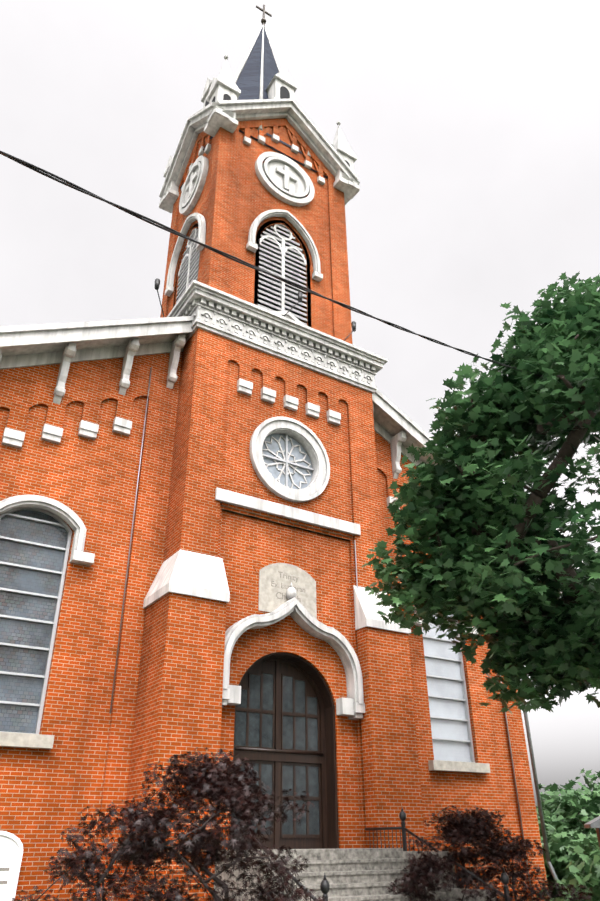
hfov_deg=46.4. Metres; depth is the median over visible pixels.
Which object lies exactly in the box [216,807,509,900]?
entrance railings
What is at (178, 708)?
church tower front
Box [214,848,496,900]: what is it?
entrance steps
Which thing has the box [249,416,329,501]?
church rose window
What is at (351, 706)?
church door hood
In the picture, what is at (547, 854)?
church downspout
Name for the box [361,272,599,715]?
street maple tree
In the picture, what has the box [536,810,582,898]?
tree
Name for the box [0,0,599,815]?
sky
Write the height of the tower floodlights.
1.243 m
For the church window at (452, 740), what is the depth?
20.17 m
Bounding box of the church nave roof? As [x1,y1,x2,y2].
[0,311,437,478]
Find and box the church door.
[231,652,338,848]
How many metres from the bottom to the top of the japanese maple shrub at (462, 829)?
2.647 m
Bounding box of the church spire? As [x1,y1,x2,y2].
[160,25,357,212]
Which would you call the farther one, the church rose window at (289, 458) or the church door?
the church rose window at (289, 458)
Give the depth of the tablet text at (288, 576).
17.49 m
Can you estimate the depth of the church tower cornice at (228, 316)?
20.50 m
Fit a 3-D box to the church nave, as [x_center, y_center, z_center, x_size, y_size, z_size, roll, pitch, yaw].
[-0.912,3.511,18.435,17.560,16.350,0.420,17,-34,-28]
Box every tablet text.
[271,581,304,591]
[276,592,300,602]
[278,571,297,581]
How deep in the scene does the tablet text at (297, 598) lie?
17.19 m
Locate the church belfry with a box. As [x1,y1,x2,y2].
[159,98,359,343]
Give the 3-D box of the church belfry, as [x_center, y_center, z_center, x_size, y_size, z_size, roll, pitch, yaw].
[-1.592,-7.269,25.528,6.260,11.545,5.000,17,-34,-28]
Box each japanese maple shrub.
[12,747,326,900]
[387,805,592,900]
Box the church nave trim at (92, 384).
[0,352,548,900]
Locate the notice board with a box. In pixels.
[584,816,599,848]
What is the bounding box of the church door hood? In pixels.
[222,582,364,719]
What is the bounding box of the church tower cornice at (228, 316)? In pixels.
[167,280,387,393]
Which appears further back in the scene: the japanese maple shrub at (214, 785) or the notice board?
the notice board
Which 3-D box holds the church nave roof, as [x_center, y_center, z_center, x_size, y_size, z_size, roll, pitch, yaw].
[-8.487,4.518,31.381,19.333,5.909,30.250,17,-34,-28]
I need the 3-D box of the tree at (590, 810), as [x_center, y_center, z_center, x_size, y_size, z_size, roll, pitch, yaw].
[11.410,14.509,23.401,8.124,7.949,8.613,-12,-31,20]
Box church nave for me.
[0,397,529,900]
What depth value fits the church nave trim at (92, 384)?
17.10 m
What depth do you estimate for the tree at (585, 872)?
18.19 m
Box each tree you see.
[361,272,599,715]
[528,813,599,900]
[536,779,597,834]
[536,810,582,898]
[537,768,599,836]
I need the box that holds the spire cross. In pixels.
[256,5,271,28]
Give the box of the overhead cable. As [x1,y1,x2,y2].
[0,150,541,376]
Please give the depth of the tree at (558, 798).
27.47 m
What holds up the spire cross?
on the church spire
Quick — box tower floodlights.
[155,278,355,340]
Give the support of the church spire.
on the church belfry
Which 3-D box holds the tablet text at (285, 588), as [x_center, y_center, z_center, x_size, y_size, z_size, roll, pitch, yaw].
[-0.284,3.386,17.388,0.985,0.138,0.004,17,-34,-28]
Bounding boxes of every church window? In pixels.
[0,507,71,733]
[422,608,474,762]
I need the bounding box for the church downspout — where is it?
[110,367,574,898]
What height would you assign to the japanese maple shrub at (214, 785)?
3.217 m
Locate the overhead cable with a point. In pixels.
(89, 193)
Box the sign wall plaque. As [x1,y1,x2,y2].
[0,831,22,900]
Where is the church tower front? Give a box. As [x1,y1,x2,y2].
[116,328,425,900]

